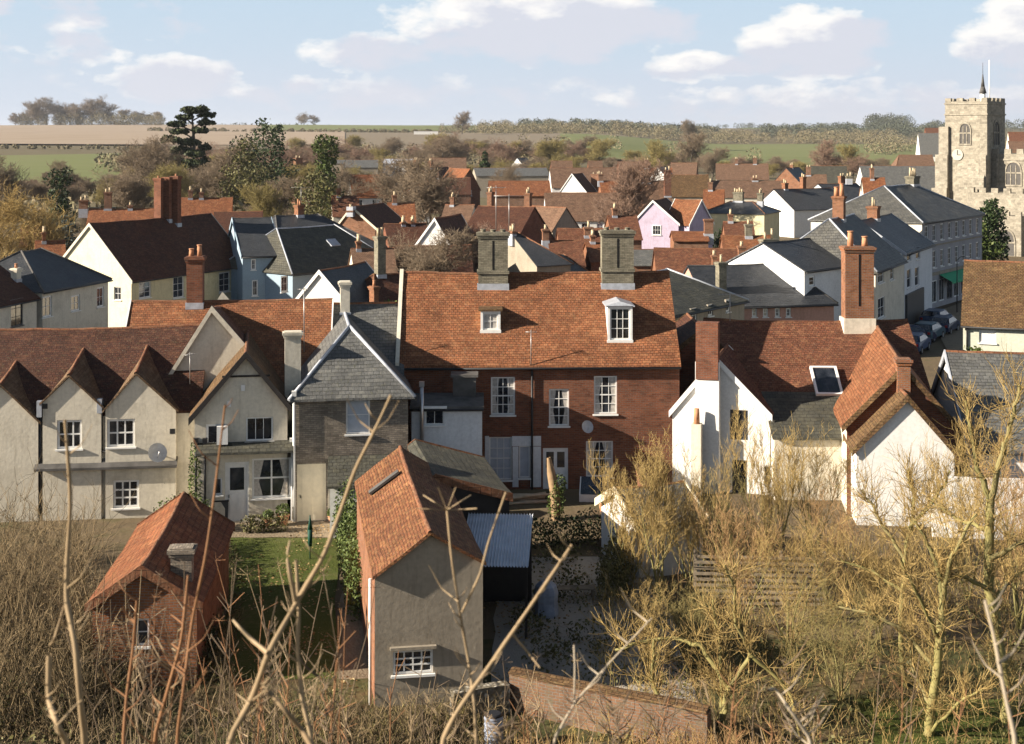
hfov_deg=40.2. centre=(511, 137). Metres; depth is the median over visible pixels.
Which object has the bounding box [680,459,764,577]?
bare shrub
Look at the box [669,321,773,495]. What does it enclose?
white gabled cottage
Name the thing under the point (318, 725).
weed stalk
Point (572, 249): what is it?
red roofed house
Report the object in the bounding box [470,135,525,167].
bare tree
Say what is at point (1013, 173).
window
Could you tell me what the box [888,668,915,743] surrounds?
weed stalk
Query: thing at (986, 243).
shrub
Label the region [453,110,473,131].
bare tree
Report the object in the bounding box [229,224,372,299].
house
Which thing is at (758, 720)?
weed stalk
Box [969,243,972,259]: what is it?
window
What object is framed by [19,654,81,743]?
dry stem
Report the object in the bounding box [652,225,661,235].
window
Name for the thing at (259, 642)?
weed stalk
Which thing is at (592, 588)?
garden bench
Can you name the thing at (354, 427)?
window
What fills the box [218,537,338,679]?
lawn
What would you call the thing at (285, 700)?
weed stalk
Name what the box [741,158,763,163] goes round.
bare tree
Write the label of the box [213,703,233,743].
weed stalk
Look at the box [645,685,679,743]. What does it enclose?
weed stalk
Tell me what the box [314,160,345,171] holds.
warehouse
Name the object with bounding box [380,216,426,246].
brown roofed house
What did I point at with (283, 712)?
weed stalk
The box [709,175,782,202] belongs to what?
buff house
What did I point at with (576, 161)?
bare tree
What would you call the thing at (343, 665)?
weed stalk
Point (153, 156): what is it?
bare tree
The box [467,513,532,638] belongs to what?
corrugated shelter
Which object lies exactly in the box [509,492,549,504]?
timber pile
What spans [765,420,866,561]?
bare tree
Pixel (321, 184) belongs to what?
evergreen tree
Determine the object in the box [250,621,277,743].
weed stalk
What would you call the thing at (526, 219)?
dark roofed house
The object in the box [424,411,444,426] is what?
window
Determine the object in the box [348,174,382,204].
orange roofed house
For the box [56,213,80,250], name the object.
bare tree
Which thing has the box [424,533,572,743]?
dry stem
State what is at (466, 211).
village cottage
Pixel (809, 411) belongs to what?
catslide range
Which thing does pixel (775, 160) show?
bare tree
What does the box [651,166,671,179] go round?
white far house
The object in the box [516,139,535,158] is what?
bare tree
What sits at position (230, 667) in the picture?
weed stalk
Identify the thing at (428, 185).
bare tree
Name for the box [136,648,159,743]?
weed stalk
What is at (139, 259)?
yellow house
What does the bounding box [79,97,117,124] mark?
bare tree
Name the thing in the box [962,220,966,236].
window
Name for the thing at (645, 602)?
bare shrub
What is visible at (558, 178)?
buff roofed house
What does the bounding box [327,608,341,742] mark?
weed stalk
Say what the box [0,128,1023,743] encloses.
ground
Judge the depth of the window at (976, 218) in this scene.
147.04 m
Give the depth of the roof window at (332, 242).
135.99 m
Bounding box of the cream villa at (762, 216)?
[708,187,781,246]
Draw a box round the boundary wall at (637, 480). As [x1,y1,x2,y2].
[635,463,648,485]
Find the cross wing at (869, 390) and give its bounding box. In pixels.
[833,322,963,513]
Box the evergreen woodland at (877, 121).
[153,113,1023,138]
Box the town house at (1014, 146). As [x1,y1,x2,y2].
[1006,141,1023,152]
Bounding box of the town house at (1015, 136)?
[1005,132,1023,148]
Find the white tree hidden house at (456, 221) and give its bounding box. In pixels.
[415,213,476,272]
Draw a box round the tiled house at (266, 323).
[125,244,333,456]
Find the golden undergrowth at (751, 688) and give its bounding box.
[469,508,1023,743]
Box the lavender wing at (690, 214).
[669,199,714,247]
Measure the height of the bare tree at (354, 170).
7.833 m
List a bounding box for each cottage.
[188,330,302,522]
[214,211,262,233]
[295,261,373,301]
[330,184,359,222]
[348,234,397,272]
[387,191,416,222]
[430,158,466,167]
[431,169,470,212]
[441,192,475,222]
[550,161,572,167]
[583,230,599,270]
[587,161,602,167]
[597,171,620,192]
[604,203,642,248]
[616,162,650,176]
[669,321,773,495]
[703,178,724,209]
[721,209,754,234]
[805,165,826,187]
[961,259,1023,351]
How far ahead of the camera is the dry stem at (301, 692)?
4.83 m
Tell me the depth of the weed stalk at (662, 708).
7.63 m
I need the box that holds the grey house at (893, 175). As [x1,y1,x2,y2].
[855,165,934,189]
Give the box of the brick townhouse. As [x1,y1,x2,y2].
[395,227,680,489]
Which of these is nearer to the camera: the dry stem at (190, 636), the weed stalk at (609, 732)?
the dry stem at (190, 636)
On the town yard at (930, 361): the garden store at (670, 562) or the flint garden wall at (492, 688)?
the garden store at (670, 562)
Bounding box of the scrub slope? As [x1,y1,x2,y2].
[0,639,1023,743]
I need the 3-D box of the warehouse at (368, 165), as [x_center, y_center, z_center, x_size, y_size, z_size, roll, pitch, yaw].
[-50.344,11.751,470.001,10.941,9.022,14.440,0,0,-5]
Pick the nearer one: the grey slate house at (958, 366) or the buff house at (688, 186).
the grey slate house at (958, 366)
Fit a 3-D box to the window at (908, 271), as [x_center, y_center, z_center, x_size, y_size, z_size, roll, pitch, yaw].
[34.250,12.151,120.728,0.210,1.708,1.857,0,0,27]
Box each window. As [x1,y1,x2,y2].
[11,304,24,327]
[41,295,53,318]
[55,420,82,450]
[71,294,80,312]
[97,287,104,308]
[105,419,135,448]
[111,480,139,510]
[113,287,121,300]
[134,619,150,649]
[139,281,151,299]
[173,276,184,299]
[206,424,225,442]
[212,478,222,496]
[219,271,230,293]
[246,417,272,441]
[250,259,256,270]
[251,280,258,296]
[251,457,290,500]
[280,276,287,292]
[326,238,340,246]
[345,400,370,435]
[391,649,434,678]
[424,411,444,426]
[489,437,512,481]
[490,377,515,416]
[518,446,530,479]
[548,389,569,427]
[586,441,613,478]
[593,376,617,415]
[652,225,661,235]
[706,303,714,316]
[724,299,731,313]
[730,410,747,439]
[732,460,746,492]
[751,309,757,317]
[762,308,768,317]
[764,465,771,487]
[774,308,780,317]
[785,308,791,317]
[809,276,815,287]
[809,366,842,395]
[878,273,884,284]
[878,296,885,319]
[890,269,894,281]
[907,269,911,289]
[915,266,919,287]
[916,252,920,260]
[925,226,927,237]
[932,280,936,302]
[933,225,936,241]
[933,250,935,268]
[939,278,943,300]
[940,223,944,240]
[940,249,944,266]
[947,279,951,298]
[948,222,951,238]
[948,247,951,265]
[954,282,958,296]
[955,221,958,237]
[955,246,958,263]
[959,122,970,144]
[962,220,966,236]
[962,244,964,261]
[969,219,972,234]
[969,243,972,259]
[976,218,979,233]
[976,242,978,258]
[978,330,996,344]
[993,120,999,146]
[1005,161,1021,186]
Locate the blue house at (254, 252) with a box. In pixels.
[228,216,276,299]
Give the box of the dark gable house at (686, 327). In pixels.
[675,312,722,397]
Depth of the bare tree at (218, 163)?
289.35 m
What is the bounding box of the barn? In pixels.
[414,131,437,133]
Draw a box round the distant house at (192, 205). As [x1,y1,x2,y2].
[181,186,232,215]
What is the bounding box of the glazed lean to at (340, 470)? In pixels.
[327,454,388,537]
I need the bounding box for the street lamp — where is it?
[956,256,969,311]
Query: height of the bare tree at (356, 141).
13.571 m
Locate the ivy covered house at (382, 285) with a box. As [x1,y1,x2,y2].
[365,227,399,301]
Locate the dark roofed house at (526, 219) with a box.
[467,186,554,243]
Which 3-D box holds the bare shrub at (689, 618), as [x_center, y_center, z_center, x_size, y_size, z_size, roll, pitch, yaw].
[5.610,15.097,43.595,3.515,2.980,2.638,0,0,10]
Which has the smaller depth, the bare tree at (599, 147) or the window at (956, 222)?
the window at (956, 222)
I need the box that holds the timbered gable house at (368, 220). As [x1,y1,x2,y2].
[339,202,406,240]
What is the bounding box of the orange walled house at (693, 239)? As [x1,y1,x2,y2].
[669,219,713,247]
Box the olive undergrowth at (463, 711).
[215,538,1023,743]
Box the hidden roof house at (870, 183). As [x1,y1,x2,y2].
[845,164,885,195]
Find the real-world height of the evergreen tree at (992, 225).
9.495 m
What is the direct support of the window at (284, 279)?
in the house at (299, 261)
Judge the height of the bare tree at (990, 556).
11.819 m
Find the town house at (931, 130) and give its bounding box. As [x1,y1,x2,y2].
[924,128,938,132]
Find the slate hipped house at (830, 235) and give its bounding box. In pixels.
[800,183,907,319]
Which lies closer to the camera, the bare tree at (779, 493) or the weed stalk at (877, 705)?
the weed stalk at (877, 705)
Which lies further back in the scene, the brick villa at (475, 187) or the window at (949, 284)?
the brick villa at (475, 187)
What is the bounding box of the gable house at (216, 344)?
[169,292,244,390]
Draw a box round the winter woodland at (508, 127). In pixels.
[2,111,1006,223]
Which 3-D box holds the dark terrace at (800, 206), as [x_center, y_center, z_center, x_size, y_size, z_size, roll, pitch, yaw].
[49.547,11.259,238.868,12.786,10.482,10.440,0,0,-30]
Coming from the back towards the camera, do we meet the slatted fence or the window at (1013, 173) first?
the window at (1013, 173)
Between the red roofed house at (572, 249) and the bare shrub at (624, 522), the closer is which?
the bare shrub at (624, 522)
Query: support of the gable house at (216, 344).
on the town yard at (930, 361)
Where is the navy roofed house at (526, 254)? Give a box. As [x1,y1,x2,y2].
[508,224,573,271]
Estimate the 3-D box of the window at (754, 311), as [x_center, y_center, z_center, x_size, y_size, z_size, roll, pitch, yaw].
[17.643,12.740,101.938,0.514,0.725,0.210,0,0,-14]
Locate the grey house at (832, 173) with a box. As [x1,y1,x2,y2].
[810,165,847,183]
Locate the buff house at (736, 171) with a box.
[716,157,768,180]
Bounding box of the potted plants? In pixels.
[240,513,288,532]
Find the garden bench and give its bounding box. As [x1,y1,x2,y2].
[556,585,595,600]
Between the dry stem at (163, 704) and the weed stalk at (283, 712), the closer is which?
the dry stem at (163, 704)
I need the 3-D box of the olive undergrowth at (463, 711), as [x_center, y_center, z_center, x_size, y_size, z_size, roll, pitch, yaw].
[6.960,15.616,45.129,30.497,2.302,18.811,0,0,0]
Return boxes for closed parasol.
[308,515,312,558]
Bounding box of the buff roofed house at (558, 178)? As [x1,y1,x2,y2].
[548,167,614,191]
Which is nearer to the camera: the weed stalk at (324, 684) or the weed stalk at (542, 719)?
the weed stalk at (324, 684)
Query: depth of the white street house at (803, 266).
106.02 m
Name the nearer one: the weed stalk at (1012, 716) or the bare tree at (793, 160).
the weed stalk at (1012, 716)
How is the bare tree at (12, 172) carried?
on the town yard at (930, 361)
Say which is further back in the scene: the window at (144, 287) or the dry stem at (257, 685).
the window at (144, 287)
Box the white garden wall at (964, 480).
[932,475,1023,540]
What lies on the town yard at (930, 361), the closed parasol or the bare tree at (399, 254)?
the bare tree at (399, 254)
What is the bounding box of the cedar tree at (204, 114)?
[159,104,216,173]
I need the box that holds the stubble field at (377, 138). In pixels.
[162,132,639,149]
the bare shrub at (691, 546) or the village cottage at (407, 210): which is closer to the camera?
the bare shrub at (691, 546)
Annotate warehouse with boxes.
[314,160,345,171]
[345,160,378,174]
[383,159,412,184]
[472,167,548,197]
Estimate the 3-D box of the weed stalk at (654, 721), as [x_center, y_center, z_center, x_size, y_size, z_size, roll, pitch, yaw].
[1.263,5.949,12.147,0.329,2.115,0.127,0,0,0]
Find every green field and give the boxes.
[0,153,143,184]
[262,125,606,130]
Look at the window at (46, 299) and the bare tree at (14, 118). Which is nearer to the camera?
the window at (46, 299)
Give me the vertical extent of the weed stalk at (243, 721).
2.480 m
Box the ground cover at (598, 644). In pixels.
[0,505,1023,743]
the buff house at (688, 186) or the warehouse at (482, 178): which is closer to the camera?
the buff house at (688, 186)
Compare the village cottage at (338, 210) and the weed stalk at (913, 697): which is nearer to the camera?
the weed stalk at (913, 697)
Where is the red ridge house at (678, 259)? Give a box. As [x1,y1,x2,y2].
[651,241,749,273]
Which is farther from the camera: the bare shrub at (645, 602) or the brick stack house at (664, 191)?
the brick stack house at (664, 191)
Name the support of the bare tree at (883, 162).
on the ground at (40, 150)
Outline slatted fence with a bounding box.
[694,549,825,608]
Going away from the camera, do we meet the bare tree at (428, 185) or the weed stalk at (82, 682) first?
the weed stalk at (82, 682)
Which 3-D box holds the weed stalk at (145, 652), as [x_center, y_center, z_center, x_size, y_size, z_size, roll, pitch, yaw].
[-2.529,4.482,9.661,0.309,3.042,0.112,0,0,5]
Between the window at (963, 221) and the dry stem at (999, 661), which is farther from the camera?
the window at (963, 221)
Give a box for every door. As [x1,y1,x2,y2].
[225,462,248,520]
[297,463,325,520]
[543,448,567,488]
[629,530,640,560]
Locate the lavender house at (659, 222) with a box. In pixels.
[637,197,680,248]
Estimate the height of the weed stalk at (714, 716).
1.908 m
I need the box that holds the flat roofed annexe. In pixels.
[410,371,483,455]
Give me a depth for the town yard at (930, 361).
55.53 m
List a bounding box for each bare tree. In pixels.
[0,154,33,216]
[0,176,86,259]
[8,112,22,124]
[13,182,36,201]
[15,176,38,196]
[21,181,50,205]
[22,96,59,124]
[22,101,44,124]
[35,158,81,200]
[40,170,54,183]
[42,200,56,213]
[48,100,67,120]
[54,103,77,123]
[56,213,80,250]
[64,186,85,202]
[68,106,85,123]
[68,180,92,193]
[74,176,99,197]
[75,209,88,227]
[78,94,120,124]
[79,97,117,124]
[87,181,114,207]
[89,133,187,206]
[94,178,116,189]
[96,171,153,207]
[97,175,116,191]
[101,110,116,120]
[111,147,143,173]
[112,193,139,207]
[117,108,130,119]
[125,146,168,176]
[137,111,153,123]
[140,160,197,197]
[152,112,165,121]
[181,165,219,195]
[181,168,220,196]
[183,137,222,158]
[198,146,269,206]
[198,181,213,196]
[208,137,259,159]
[209,153,225,161]
[210,164,257,208]
[236,180,290,216]
[244,174,309,214]
[254,138,320,177]
[263,175,293,189]
[269,147,319,176]
[281,162,322,204]
[286,136,307,149]
[295,112,311,124]
[301,143,316,156]
[301,159,371,211]
[302,132,358,156]
[309,114,320,123]
[338,153,354,159]
[339,164,372,174]
[342,134,366,147]
[342,144,379,164]
[346,227,441,272]
[348,146,371,158]
[358,155,379,163]
[364,154,462,219]
[368,147,391,159]
[371,141,398,167]
[374,136,406,156]
[374,155,395,170]
[386,150,472,226]
[394,224,477,272]
[399,142,424,160]
[406,147,434,163]
[419,135,477,163]
[420,129,483,161]
[422,133,447,145]
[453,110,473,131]
[458,138,479,149]
[459,221,502,272]
[466,140,488,158]
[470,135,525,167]
[471,157,496,167]
[477,139,493,151]
[487,163,524,189]
[491,156,517,167]
[505,162,531,167]
[507,140,530,157]
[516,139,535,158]
[516,156,549,169]
[527,162,548,168]
[529,140,561,162]
[530,137,572,161]
[561,140,586,154]
[561,140,592,164]
[565,155,585,167]
[574,135,597,155]
[584,138,617,160]
[587,535,850,743]
[589,153,672,223]
[601,156,620,169]
[601,426,711,597]
[621,149,643,160]
[635,139,676,167]
[673,129,709,170]
[679,119,701,143]
[699,146,730,179]
[718,161,730,163]
[723,391,813,572]
[733,153,748,163]
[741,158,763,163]
[764,156,787,176]
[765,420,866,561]
[768,163,780,175]
[787,161,808,173]
[788,158,801,166]
[807,138,852,165]
[813,437,972,686]
[823,474,1016,742]
[835,142,860,178]
[838,153,879,173]
[856,156,890,169]
[900,345,1023,722]
[918,424,1014,599]
[962,430,1023,629]
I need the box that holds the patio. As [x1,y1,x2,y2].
[491,557,698,702]
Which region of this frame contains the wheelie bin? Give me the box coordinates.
[215,500,228,517]
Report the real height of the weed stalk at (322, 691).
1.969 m
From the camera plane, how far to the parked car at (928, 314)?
121.53 m
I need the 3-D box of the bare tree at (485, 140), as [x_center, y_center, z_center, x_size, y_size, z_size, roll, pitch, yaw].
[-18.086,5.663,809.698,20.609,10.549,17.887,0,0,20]
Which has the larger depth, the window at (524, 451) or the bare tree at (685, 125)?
the bare tree at (685, 125)
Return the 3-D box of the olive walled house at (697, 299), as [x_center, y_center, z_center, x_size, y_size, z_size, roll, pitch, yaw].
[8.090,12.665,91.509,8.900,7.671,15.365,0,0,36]
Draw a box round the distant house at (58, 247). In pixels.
[34,226,65,255]
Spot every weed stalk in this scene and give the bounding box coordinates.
[57,595,106,743]
[83,577,106,743]
[101,599,126,743]
[115,629,189,743]
[115,655,140,743]
[117,618,160,739]
[123,580,140,743]
[123,584,164,743]
[126,573,167,739]
[130,570,150,743]
[135,639,150,743]
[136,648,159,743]
[138,588,165,741]
[143,604,166,743]
[146,619,187,743]
[146,696,166,743]
[158,633,193,742]
[160,609,201,743]
[166,695,201,743]
[171,559,196,743]
[179,595,215,738]
[198,604,235,743]
[210,555,241,743]
[211,554,256,743]
[212,617,254,743]
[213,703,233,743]
[217,568,238,742]
[226,663,254,743]
[227,700,242,743]
[230,686,261,739]
[232,702,254,739]
[234,597,296,743]
[237,697,254,743]
[241,566,298,736]
[242,564,277,743]
[246,686,266,743]
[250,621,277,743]
[252,692,269,743]
[254,653,287,743]
[257,689,281,739]
[258,596,279,743]
[263,696,282,743]
[264,659,303,743]
[272,558,316,743]
[272,675,290,743]
[274,646,294,743]
[282,627,290,743]
[283,632,314,715]
[284,570,327,743]
[292,643,349,743]
[301,645,321,722]
[308,679,331,741]
[310,621,342,725]
[313,707,329,738]
[319,672,357,743]
[320,563,347,743]
[320,616,355,743]
[324,709,358,743]
[326,663,355,739]
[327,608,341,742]
[333,590,356,743]
[333,687,357,743]
[343,582,382,743]
[387,651,405,743]
[403,650,427,743]
[407,706,425,743]
[413,694,430,743]
[419,671,447,743]
[424,719,444,743]
[439,669,468,712]
[443,704,473,743]
[444,708,460,743]
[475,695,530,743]
[479,695,501,743]
[490,657,508,740]
[506,652,539,743]
[509,688,538,743]
[513,702,543,743]
[519,679,536,743]
[520,677,544,743]
[524,695,560,743]
[526,664,543,742]
[562,653,591,743]
[580,691,596,743]
[594,681,612,741]
[598,684,645,743]
[613,704,632,742]
[639,704,675,743]
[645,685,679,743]
[658,664,684,743]
[666,677,688,743]
[686,687,706,743]
[702,679,727,743]
[717,667,745,743]
[729,696,743,743]
[742,700,764,743]
[748,674,766,743]
[754,716,786,743]
[765,687,822,743]
[771,635,824,743]
[792,697,814,740]
[807,694,826,743]
[814,696,821,743]
[859,665,885,743]
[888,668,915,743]
[891,694,912,743]
[904,654,923,743]
[948,689,966,743]
[1007,686,1023,743]
[1015,663,1023,728]
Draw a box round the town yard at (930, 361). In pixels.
[0,227,1023,638]
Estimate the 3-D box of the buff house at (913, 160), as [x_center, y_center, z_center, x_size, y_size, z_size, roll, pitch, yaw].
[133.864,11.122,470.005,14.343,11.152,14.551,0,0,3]
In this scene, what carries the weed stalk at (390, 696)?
on the ground at (40, 150)
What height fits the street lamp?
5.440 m
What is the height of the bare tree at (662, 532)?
6.357 m
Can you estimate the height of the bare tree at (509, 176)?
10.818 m
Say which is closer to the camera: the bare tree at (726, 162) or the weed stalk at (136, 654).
the weed stalk at (136, 654)
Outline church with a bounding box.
[931,60,1023,256]
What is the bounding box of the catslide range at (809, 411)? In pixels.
[761,391,841,499]
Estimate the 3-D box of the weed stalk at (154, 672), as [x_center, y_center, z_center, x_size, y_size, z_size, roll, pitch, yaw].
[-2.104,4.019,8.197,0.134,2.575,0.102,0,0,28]
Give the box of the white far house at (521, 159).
[513,157,530,166]
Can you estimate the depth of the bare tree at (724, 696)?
38.69 m
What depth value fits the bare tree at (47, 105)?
2396.98 m
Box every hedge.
[1,127,528,149]
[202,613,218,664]
[331,479,362,621]
[522,507,600,548]
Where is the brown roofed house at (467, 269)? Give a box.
[394,244,473,272]
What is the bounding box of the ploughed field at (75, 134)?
[0,124,344,144]
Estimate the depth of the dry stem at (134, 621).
5.60 m
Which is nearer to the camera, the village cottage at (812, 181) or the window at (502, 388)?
the window at (502, 388)
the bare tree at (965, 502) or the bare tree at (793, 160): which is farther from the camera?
the bare tree at (793, 160)
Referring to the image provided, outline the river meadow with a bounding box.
[560,134,934,165]
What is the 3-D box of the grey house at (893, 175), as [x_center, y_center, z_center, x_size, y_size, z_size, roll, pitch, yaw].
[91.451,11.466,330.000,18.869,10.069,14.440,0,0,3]
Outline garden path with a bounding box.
[338,575,368,678]
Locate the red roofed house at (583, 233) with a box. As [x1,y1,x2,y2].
[555,221,602,246]
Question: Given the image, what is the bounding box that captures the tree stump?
[547,457,566,520]
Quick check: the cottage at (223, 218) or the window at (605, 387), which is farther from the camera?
the cottage at (223, 218)
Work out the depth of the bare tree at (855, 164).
552.22 m
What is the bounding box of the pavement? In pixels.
[940,302,962,350]
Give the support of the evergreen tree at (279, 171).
on the ground at (40, 150)
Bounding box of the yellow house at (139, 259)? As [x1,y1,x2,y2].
[63,174,232,326]
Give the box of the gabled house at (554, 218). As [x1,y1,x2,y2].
[532,205,579,237]
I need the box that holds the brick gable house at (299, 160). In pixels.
[290,155,327,204]
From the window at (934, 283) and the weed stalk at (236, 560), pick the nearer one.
the weed stalk at (236, 560)
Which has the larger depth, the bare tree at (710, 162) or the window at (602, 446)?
the bare tree at (710, 162)
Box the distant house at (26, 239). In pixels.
[19,226,51,250]
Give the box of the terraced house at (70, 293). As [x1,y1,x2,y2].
[0,247,112,327]
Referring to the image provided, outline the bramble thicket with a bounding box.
[0,450,508,743]
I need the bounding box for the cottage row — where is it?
[0,324,204,521]
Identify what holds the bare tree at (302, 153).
on the ground at (40, 150)
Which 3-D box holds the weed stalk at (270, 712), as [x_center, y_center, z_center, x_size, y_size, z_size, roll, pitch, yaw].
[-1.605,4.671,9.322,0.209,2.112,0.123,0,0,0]
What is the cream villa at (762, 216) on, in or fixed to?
on the town yard at (930, 361)
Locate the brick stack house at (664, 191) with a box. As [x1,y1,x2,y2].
[640,166,672,212]
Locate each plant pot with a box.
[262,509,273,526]
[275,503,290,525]
[327,508,329,522]
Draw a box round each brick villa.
[413,157,448,177]
[443,168,480,207]
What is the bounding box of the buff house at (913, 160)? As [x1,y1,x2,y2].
[891,155,934,165]
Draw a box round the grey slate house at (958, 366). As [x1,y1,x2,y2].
[931,350,1023,477]
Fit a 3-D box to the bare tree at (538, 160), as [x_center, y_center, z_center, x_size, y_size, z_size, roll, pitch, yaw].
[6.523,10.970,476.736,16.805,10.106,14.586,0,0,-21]
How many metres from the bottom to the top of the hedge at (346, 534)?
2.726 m
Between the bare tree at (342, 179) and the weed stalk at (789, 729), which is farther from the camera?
the bare tree at (342, 179)
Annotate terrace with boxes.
[231,521,329,537]
[488,180,550,205]
[543,192,637,228]
[764,173,833,237]
[808,167,984,307]
[813,173,859,201]
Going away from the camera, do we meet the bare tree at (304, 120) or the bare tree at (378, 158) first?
the bare tree at (378, 158)
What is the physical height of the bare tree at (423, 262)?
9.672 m
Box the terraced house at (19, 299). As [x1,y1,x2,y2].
[0,263,41,327]
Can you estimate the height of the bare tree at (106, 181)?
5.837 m
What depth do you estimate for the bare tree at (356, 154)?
587.74 m
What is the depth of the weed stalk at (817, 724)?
7.31 m
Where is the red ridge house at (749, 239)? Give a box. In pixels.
[719,220,770,247]
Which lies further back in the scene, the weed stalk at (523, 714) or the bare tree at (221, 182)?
the bare tree at (221, 182)
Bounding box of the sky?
[0,0,1023,127]
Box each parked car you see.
[909,324,936,339]
[912,332,930,354]
[914,321,945,341]
[919,308,951,320]
[930,314,959,333]
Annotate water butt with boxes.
[484,710,502,743]
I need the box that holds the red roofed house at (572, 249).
[541,224,585,267]
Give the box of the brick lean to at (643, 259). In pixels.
[634,249,652,271]
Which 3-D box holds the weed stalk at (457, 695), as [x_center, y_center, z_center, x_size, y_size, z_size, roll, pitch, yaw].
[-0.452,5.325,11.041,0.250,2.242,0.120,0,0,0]
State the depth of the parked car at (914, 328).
112.13 m
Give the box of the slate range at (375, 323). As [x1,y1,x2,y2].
[333,301,403,375]
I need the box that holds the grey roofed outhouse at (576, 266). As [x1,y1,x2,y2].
[559,253,587,271]
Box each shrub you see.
[151,491,211,513]
[583,437,668,589]
[595,527,637,604]
[612,577,676,679]
[639,577,740,667]
[650,435,735,599]
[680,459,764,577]
[682,480,803,629]
[712,228,721,247]
[732,505,854,650]
[774,566,895,701]
[787,470,893,618]
[831,517,901,639]
[962,345,982,350]
[982,222,1003,259]
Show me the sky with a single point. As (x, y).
(338, 62)
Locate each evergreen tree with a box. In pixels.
[42,167,77,228]
[214,137,275,210]
[227,118,299,204]
[271,124,289,209]
[288,168,346,218]
[311,134,341,218]
[479,151,490,167]
[978,197,1010,260]
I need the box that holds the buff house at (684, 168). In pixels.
[670,163,697,174]
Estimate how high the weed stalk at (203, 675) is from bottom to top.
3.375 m
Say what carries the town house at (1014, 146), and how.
on the ground at (40, 150)
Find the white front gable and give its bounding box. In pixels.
[559,172,597,192]
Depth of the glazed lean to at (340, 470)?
58.41 m
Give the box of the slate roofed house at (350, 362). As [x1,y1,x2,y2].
[287,280,417,521]
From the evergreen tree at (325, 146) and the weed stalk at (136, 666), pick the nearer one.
the weed stalk at (136, 666)
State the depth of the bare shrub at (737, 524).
46.82 m
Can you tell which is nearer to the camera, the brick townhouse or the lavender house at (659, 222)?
the brick townhouse
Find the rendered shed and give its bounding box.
[355,445,485,707]
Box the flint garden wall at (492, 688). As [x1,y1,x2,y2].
[450,681,509,719]
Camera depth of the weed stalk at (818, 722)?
6.94 m
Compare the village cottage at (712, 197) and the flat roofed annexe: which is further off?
the village cottage at (712, 197)
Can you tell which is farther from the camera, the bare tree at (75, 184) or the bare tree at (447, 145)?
the bare tree at (447, 145)
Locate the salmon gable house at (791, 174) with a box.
[774,162,805,188]
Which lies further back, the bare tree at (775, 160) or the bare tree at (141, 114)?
the bare tree at (141, 114)
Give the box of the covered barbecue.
[533,579,558,618]
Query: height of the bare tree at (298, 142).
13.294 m
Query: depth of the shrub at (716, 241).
195.95 m
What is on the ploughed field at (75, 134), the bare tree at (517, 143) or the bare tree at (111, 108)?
the bare tree at (111, 108)
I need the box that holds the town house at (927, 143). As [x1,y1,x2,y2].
[915,133,938,160]
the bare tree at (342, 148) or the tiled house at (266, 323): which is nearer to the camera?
the tiled house at (266, 323)
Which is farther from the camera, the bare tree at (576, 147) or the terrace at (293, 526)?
the bare tree at (576, 147)
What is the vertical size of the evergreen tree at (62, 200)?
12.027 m
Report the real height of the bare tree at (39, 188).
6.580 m
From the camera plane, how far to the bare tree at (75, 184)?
387.48 m
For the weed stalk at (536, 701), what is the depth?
11.56 m
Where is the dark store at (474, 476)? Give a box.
[408,439,512,537]
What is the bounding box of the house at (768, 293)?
[683,228,838,320]
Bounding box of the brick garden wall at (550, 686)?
[508,667,711,743]
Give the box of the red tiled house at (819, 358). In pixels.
[703,231,931,395]
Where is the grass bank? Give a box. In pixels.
[854,697,1023,743]
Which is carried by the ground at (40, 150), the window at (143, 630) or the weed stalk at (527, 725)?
the weed stalk at (527, 725)
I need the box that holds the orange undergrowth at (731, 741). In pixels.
[499,524,1023,743]
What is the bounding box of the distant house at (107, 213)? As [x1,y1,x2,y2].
[78,187,153,225]
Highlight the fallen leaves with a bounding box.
[207,522,696,699]
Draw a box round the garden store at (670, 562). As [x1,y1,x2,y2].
[595,480,709,577]
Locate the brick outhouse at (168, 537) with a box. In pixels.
[84,491,234,687]
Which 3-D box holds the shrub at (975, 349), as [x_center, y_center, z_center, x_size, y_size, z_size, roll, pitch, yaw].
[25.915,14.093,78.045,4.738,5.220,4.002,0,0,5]
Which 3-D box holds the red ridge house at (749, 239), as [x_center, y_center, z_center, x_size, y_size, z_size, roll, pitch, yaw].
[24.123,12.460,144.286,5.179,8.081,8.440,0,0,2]
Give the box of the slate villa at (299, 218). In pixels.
[272,199,386,247]
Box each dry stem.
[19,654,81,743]
[36,420,104,743]
[101,572,148,743]
[126,575,197,743]
[156,398,237,743]
[222,394,398,743]
[273,559,324,743]
[417,487,506,743]
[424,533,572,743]
[547,588,651,743]
[767,666,831,743]
[971,583,1023,743]
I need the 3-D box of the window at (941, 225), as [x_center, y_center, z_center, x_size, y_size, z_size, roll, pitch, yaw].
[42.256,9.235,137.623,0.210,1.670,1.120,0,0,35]
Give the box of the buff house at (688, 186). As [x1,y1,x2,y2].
[671,174,708,200]
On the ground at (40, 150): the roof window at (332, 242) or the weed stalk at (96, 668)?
the weed stalk at (96, 668)
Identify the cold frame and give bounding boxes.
[579,476,608,501]
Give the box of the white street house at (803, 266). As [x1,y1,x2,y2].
[726,238,840,320]
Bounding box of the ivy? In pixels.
[187,442,201,499]
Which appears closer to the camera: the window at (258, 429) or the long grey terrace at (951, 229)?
the window at (258, 429)
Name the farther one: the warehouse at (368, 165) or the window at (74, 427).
the warehouse at (368, 165)
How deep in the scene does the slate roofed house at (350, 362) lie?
60.52 m
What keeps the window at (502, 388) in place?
in the brick townhouse
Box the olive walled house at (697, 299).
[656,268,749,320]
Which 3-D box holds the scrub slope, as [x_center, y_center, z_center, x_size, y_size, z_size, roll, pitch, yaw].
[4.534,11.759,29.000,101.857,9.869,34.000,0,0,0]
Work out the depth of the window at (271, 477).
60.27 m
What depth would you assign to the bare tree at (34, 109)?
2341.64 m
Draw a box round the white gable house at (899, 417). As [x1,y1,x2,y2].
[843,357,958,526]
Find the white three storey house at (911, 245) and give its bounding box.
[862,197,935,324]

